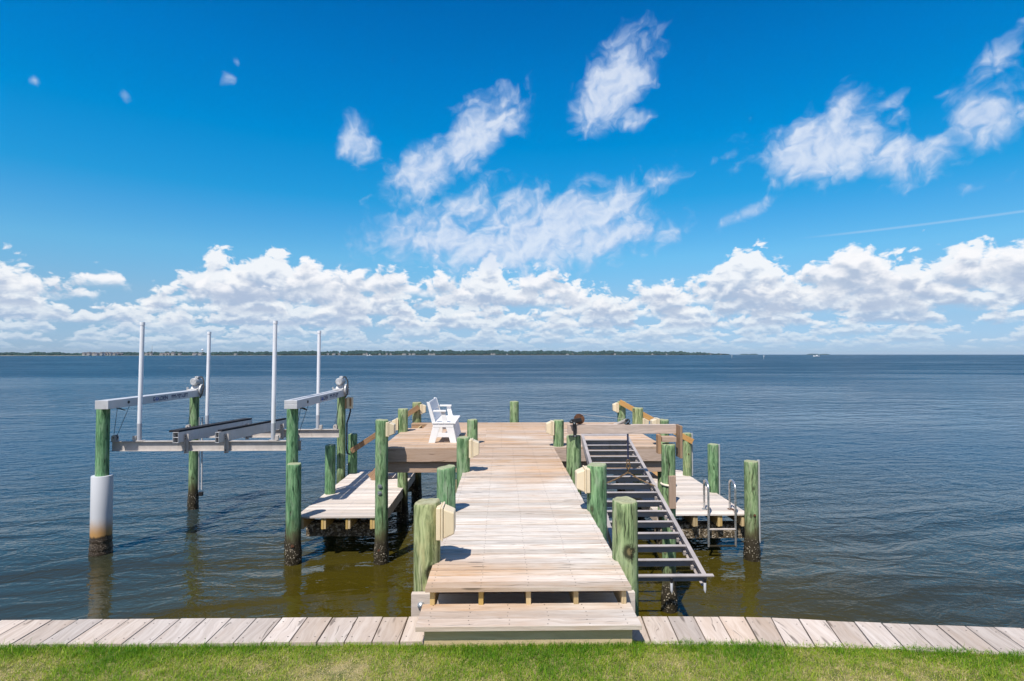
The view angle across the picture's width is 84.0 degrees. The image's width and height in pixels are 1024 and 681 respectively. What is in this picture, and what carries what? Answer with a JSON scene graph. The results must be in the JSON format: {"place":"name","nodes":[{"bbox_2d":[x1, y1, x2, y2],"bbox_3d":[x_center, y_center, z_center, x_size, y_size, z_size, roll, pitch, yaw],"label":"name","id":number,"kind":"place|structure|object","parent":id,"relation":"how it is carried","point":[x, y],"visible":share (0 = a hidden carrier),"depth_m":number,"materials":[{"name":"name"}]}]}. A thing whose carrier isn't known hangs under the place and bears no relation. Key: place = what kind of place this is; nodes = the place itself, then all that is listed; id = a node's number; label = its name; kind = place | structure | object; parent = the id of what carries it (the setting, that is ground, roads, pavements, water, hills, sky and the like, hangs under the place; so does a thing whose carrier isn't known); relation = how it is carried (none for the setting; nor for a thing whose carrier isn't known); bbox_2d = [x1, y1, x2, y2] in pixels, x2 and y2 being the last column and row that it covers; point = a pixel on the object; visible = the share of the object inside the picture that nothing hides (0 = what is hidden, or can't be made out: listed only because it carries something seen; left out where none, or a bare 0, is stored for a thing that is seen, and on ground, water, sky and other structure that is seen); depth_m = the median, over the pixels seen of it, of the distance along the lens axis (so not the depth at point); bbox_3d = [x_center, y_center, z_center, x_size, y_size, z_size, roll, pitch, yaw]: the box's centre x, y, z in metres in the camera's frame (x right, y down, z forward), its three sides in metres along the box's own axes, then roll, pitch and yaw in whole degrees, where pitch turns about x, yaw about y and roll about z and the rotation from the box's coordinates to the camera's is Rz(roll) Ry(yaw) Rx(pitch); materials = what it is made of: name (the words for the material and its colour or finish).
{"place":"outdoors","nodes":[
{"label":"outdoors","id":0,"kind":"place"},
{"bbox_2d":[0,355,170,355],"bbox_3d":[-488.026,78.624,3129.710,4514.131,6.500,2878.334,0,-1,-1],"label":"shore","id":1,"kind":"structure","parent":0,"point":[83,355],"depth_m":2006.83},
{"bbox_2d":[0,350,729,354],"bbox_3d":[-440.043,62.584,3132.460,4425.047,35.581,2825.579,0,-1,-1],"label":"woodland","id":2,"kind":"object","parent":1,"relation":"on","point":[474,352],"visible":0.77,"depth_m":3222.86,"materials":[{"name":"green plant"}]},
{"bbox_2d":[350,405,419,479],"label":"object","id":3,"kind":"structure","parent":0,"point":[364,442],"depth_m":16.72,"materials":[{"name":"brown wood"}]},
{"bbox_2d":[0,355,1023,628],"bbox_3d":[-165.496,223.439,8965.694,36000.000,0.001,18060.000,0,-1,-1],"label":"water","id":4,"kind":"structure","parent":0,"point":[890,487],"depth_m":20.27,"materials":[{"name":"blue liquid"}]},
{"bbox_2d":[88,409,113,556],"bbox_3d":[-9.157,3.418,12.704,0.464,3.827,0.465,0,-1,-1],"label":"piling","id":5,"kind":"object","parent":4,"relation":"in","point":[101,515],"visible":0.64,"depth_m":12.59,"materials":[{"name":"plastic"}]},
{"bbox_2d":[95,376,349,495],"bbox_3d":[-6.923,2.699,14.595,4.554,3.444,4.336,0,-1,-1],"label":"boat lift","id":6,"kind":"object","parent":5,"relation":"on","point":[224,434],"visible":1,"depth_m":13.36,"materials":[{"name":"metal"}]},
{"bbox_2d":[132,322,144,440],"bbox_3d":[-8.526,0.937,13.026,0.230,2.712,0.120,0,-1,-1],"label":"guide pole","id":7,"kind":"object","parent":6,"relation":"on","point":[138,437],"visible":1,"depth_m":13.00,"materials":[{"name":"white plastic"}]},
{"bbox_2d":[205,332,210,423],"bbox_3d":[-8.614,1.130,16.071,0.230,2.757,0.120,0,-1,-1],"label":"guide pole","id":8,"kind":"object","parent":6,"relation":"on","point":[208,377],"visible":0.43,"depth_m":16.04,"materials":[{"name":"white plastic"}]},
{"bbox_2d":[268,321,278,440],"bbox_3d":[-5.463,0.919,13.083,0.230,2.750,0.120,0,-1,-1],"label":"guide pole","id":9,"kind":"object","parent":6,"relation":"on","point":[274,437],"visible":1,"depth_m":13.05,"materials":[{"name":"white plastic"}]},
{"bbox_2d":[315,331,322,428],"bbox_3d":[-5.480,1.116,16.129,0.230,2.787,0.120,0,-1,-1],"label":"guide pole","id":10,"kind":"object","parent":6,"relation":"on","point":[318,426],"visible":1,"depth_m":16.10,"materials":[{"name":"white plastic"}]},
{"bbox_2d":[187,397,198,509],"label":"piling","id":11,"kind":"object","parent":4,"relation":"in","point":[193,501],"visible":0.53,"depth_m":16.27,"materials":[{"name":"green wood"}]},
{"bbox_2d":[284,409,297,551],"bbox_3d":[-4.984,3.422,12.877,0.331,3.827,0.334,0,-1,-1],"label":"piling","id":12,"kind":"object","parent":4,"relation":"in","point":[292,437],"visible":0.33,"depth_m":12.80,"materials":[{"name":"green wood"}]},
{"bbox_2d":[284,462,301,565],"bbox_3d":[-4.635,3.963,12.073,0.367,2.706,0.359,0,-1,-1],"label":"piling","id":13,"kind":"object","parent":4,"relation":"in","point":[293,552],"visible":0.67,"depth_m":11.96,"materials":[{"name":"wood"}]},
{"bbox_2d":[325,444,335,494],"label":"piling","id":14,"kind":"object","parent":4,"relation":"in","point":[330,459],"visible":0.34,"depth_m":14.24,"materials":[{"name":"green wood"}]},
{"bbox_2d":[337,396,345,483],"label":"piling","id":15,"kind":"object","parent":4,"relation":"in","point":[341,424],"visible":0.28,"depth_m":16.59,"materials":[{"name":"green wood"}]},
{"bbox_2d":[345,397,352,454],"bbox_3d":[-4.755,2.490,16.550,0.232,1.684,0.149,0,-1,-1],"label":"switch box","id":16,"kind":"object","parent":15,"relation":"attached to","point":[348,402],"visible":1,"depth_m":16.53,"materials":[{"name":"beige plastic"}]},
{"bbox_2d":[348,433,356,474],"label":"piling","id":17,"kind":"object","parent":4,"relation":"in","point":[352,457],"visible":0.29,"depth_m":16.73,"materials":[{"name":"green wood"}]},
{"bbox_2d":[373,419,389,564],"bbox_3d":[-2.774,3.501,12.117,0.342,3.632,0.356,0,-1,-1],"label":"piling","id":18,"kind":"object","parent":4,"relation":"in","point":[381,552],"visible":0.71,"depth_m":12.02,"materials":[{"name":"wood"}]},
{"bbox_2d":[386,421,395,436],"bbox_3d":[-2.586,1.887,12.142,0.175,0.312,0.241,0,-1,-1],"label":"piling box","id":19,"kind":"object","parent":18,"relation":"attached to","point":[390,428],"visible":0.99,"depth_m":12.04,"materials":[{"name":"beige plastic"}]},
{"bbox_2d":[396,408,408,522],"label":"piling","id":20,"kind":"object","parent":4,"relation":"in","point":[402,516],"visible":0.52,"depth_m":14.97,"materials":[{"name":"green wood"}]},
{"bbox_2d":[392,418,397,429],"bbox_3d":[-3.087,2.215,15.076,0.175,0.312,0.242,0,-1,-1],"label":"piling box","id":21,"kind":"object","parent":20,"relation":"attached to","point":[395,421],"visible":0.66,"depth_m":14.96,"materials":[{"name":"beige plastic"}]},
{"bbox_2d":[411,402,421,501],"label":"piling","id":22,"kind":"object","parent":4,"relation":"in","point":[416,495],"visible":0.34,"depth_m":17.11,"materials":[{"name":"green wood"}]},
{"bbox_2d":[301,470,414,535],"bbox_3d":[-3.790,4.156,14.785,1.876,0.593,5.001,0,-1,-1],"label":"dock","id":23,"kind":"object","parent":22,"relation":"attached to","point":[351,500],"visible":0.66,"depth_m":13.10,"materials":[{"name":"wood"}]},
{"bbox_2d":[420,404,425,413],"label":"piling box","id":24,"kind":"object","parent":22,"relation":"attached to","point":[422,408],"visible":1,"depth_m":17.13,"materials":[{"name":"beige plastic"}]},
{"bbox_2d":[414,498,440,591],"bbox_3d":[-0.844,3.367,5.608,0.334,3.581,0.327,0,-1,-1],"label":"piling","id":25,"kind":"object","parent":4,"relation":"in","point":[426,550],"visible":0.41,"depth_m":5.53,"materials":[{"name":"green wood"}]},
{"bbox_2d":[436,502,455,540],"bbox_3d":[-0.648,1.776,5.597,0.175,0.322,0.242,0,-1,-1],"label":"piling box","id":26,"kind":"object","parent":25,"relation":"attached to","point":[445,520],"visible":0.99,"depth_m":5.50,"materials":[{"name":"beige plastic"}]},
{"bbox_2d":[437,464,455,508],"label":"piling","id":27,"kind":"object","parent":4,"relation":"in","point":[446,484],"visible":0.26,"depth_m":7.29,"materials":[{"name":"green wood"}]},
{"bbox_2d":[456,436,469,491],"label":"piling","id":28,"kind":"object","parent":4,"relation":"in","point":[463,462],"visible":0.15,"depth_m":9.84,"materials":[{"name":"green wood"}]},
{"bbox_2d":[469,438,478,457],"bbox_3d":[-0.659,1.876,9.927,0.175,0.322,0.241,0,-1,-1],"label":"piling box","id":29,"kind":"object","parent":28,"relation":"attached to","point":[473,447],"visible":0.98,"depth_m":9.82,"materials":[{"name":"beige plastic"}]},
{"bbox_2d":[467,419,477,440],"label":"piling","id":30,"kind":"object","parent":4,"relation":"in","point":[472,428],"visible":0.13,"depth_m":12.94,"materials":[{"name":"green wood"}]},
{"bbox_2d":[510,401,518,421],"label":"piling","id":31,"kind":"object","parent":4,"relation":"in","point":[514,411],"visible":0.14,"depth_m":17.44,"materials":[{"name":"green wood"}]},
{"bbox_2d":[388,422,660,616],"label":"pier","id":32,"kind":"structure","parent":4,"relation":"on","point":[528,531],"depth_m":6.83,"materials":[{"name":"wood"}]},
{"bbox_2d":[427,397,460,442],"bbox_3d":[-1.638,1.907,13.859,0.696,0.944,1.532,0,-1,-1],"label":"bench","id":33,"kind":"object","parent":32,"relation":"on","point":[441,420],"visible":1,"depth_m":13.13,"materials":[{"name":"white paint"}]},
{"bbox_2d":[553,419,563,462],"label":"piling","id":34,"kind":"object","parent":4,"relation":"in","point":[558,438],"visible":0.19,"depth_m":12.57,"materials":[{"name":"green wood"}]},
{"bbox_2d":[546,420,553,435],"bbox_3d":[0.844,1.941,12.654,0.175,0.322,0.242,0,-1,-1],"label":"piling box","id":35,"kind":"object","parent":34,"relation":"attached to","point":[550,427],"visible":1,"depth_m":12.55,"materials":[{"name":"beige plastic"}]},
{"bbox_2d":[566,434,580,494],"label":"piling","id":36,"kind":"object","parent":4,"relation":"in","point":[573,454],"visible":0.2,"depth_m":10.11,"materials":[{"name":"green wood"}]},
{"bbox_2d":[587,462,606,541],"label":"piling","id":37,"kind":"object","parent":4,"relation":"in","point":[597,502],"visible":0.29,"depth_m":7.37,"materials":[{"name":"green wood"}]},
{"bbox_2d":[575,465,589,493],"bbox_3d":[0.923,1.819,7.456,0.175,0.322,0.241,0,-1,-1],"label":"piling box","id":38,"kind":"object","parent":37,"relation":"attached to","point":[582,478],"visible":0.97,"depth_m":7.35,"materials":[{"name":"beige plastic"}]},
{"bbox_2d":[617,401,626,491],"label":"piling","id":39,"kind":"object","parent":4,"relation":"in","point":[621,413],"visible":0.13,"depth_m":17.35,"materials":[{"name":"green wood"}]},
{"bbox_2d":[612,402,618,411],"bbox_3d":[3.171,2.051,17.447,0.175,0.302,0.242,0,-1,-1],"label":"piling box","id":40,"kind":"object","parent":39,"relation":"attached to","point":[615,406],"visible":1,"depth_m":17.34,"materials":[{"name":"beige plastic"}]},
{"bbox_2d":[612,496,638,615],"bbox_3d":[1.131,3.373,5.662,0.328,3.572,0.328,0,-1,-1],"label":"piling","id":41,"kind":"object","parent":4,"relation":"in","point":[625,532],"visible":0.59,"depth_m":5.59,"materials":[{"name":"green wood"}]},
{"bbox_2d":[632,407,643,517],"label":"piling","id":42,"kind":"object","parent":4,"relation":"in","point":[637,415],"visible":0.18,"depth_m":15.49,"materials":[{"name":"green wood"}]},
{"bbox_2d":[643,418,648,423],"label":"piling box","id":43,"kind":"object","parent":42,"relation":"attached to","point":[645,421],"visible":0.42,"depth_m":15.50,"materials":[{"name":"beige plastic"}]},
{"bbox_2d":[657,419,668,552],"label":"piling","id":44,"kind":"object","parent":4,"relation":"in","point":[663,421],"visible":0.12,"depth_m":12.70,"materials":[{"name":"green wood"}]},
{"bbox_2d":[650,417,659,423],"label":"piling box","id":45,"kind":"object","parent":44,"relation":"attached to","point":[654,420],"visible":0.45,"depth_m":12.70,"materials":[{"name":"beige plastic"}]},
{"bbox_2d":[660,443,677,613],"bbox_3d":[2.720,3.529,9.872,0.306,3.467,0.309,0,-1,-1],"label":"piling","id":46,"kind":"object","parent":4,"relation":"in","point":[669,602],"visible":0.46,"depth_m":9.79,"materials":[{"name":"green wood"}]},
{"bbox_2d":[567,424,682,508],"bbox_3d":[1.972,2.183,9.928,1.965,1.400,0.400,0,-1,-1],"label":"winch gantry","id":47,"kind":"object","parent":46,"relation":"on","point":[658,430],"visible":0.91,"depth_m":10.04,"materials":[{"name":"brown wood"}]},
{"bbox_2d":[569,414,584,436],"bbox_3d":[1.145,1.501,10.046,0.273,0.395,0.197,0,-1,-1],"label":"winch","id":48,"kind":"object","parent":47,"relation":"on","point":[579,419],"visible":1,"depth_m":10.01,"materials":[{"name":"metal"}]},
{"bbox_2d":[614,419,630,424],"bbox_3d":[1.948,1.449,10.100,0.300,0.128,0.078,0,-1,4],"label":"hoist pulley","id":49,"kind":"object","parent":47,"relation":"attached to","point":[623,421],"visible":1,"depth_m":10.09,"materials":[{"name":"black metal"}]},
{"bbox_2d":[607,434,654,485],"bbox_3d":[1.955,2.075,9.891,1.018,0.866,0.340,0,-1,-1],"label":"lifting chain","id":50,"kind":"object","parent":47,"relation":"hanging from","point":[629,467],"visible":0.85,"depth_m":10.02,"materials":[{"name":"metal"}]},
{"bbox_2d":[581,434,713,592],"bbox_3d":[1.953,2.571,9.860,1.146,1.064,6.100,0,-1,2],"label":"boat ramp","id":51,"kind":"object","parent":50,"relation":"hanging from","point":[691,560],"visible":0.79,"depth_m":8.78,"materials":[{"name":"metal"}]},
{"bbox_2d":[683,432,692,476],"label":"piling","id":52,"kind":"object","parent":4,"relation":"in","point":[687,458],"visible":0.33,"depth_m":16.42,"materials":[{"name":"wood"}]},
{"bbox_2d":[614,469,743,537],"bbox_3d":[4.150,4.159,14.926,2.021,0.593,4.912,0,-1,-1],"label":"dock","id":53,"kind":"object","parent":52,"relation":"attached to","point":[689,500],"visible":0.53,"depth_m":12.91,"materials":[{"name":"grey wood"}]},
{"bbox_2d":[619,400,693,475],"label":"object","id":54,"kind":"structure","parent":53,"relation":"on","point":[649,418],"depth_m":16.89,"materials":[{"name":"brown wood"}]},
{"bbox_2d":[702,479,736,546],"bbox_3d":[4.623,3.793,12.649,0.736,1.412,0.540,0,-1,-1],"label":"swim ladder","id":55,"kind":"object","parent":53,"relation":"attached to","point":[729,508],"visible":1,"depth_m":12.40,"materials":[{"name":"metal"}]},
{"bbox_2d":[707,443,719,494],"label":"piling","id":56,"kind":"object","parent":4,"relation":"in","point":[714,466],"visible":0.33,"depth_m":14.42,"materials":[{"name":"wood"}]},
{"bbox_2d":[743,460,760,561],"bbox_3d":[5.193,3.957,12.300,0.373,2.730,0.378,0,-1,-1],"label":"piling","id":57,"kind":"object","parent":4,"relation":"in","point":[752,534],"visible":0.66,"depth_m":12.20,"materials":[{"name":"wood"}]},
{"bbox_2d":[0,636,1023,680],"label":"ground","id":58,"kind":"structure","parent":0,"point":[329,674],"depth_m":4.35,"materials":[{"name":"green plant"}]},
{"bbox_2d":[0,616,1023,655],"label":"boardwalk","id":59,"kind":"structure","parent":58,"relation":"on","point":[373,630],"depth_m":4.87,"materials":[{"name":"grey wood"}]},
{"bbox_2d":[415,603,641,646],"bbox_3d":[0.134,2.448,4.830,1.841,0.252,0.426,0,-1,-1],"label":"entry step","id":60,"kind":"object","parent":59,"relation":"on","point":[510,623],"visible":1,"depth_m":4.68,"materials":[{"name":"grey wood"}]},
{"bbox_2d":[0,0,1023,354],"label":"sky","id":61,"kind":"structure","parent":0,"point":[732,177],"materials":[{"name":"blue"}]}
]}

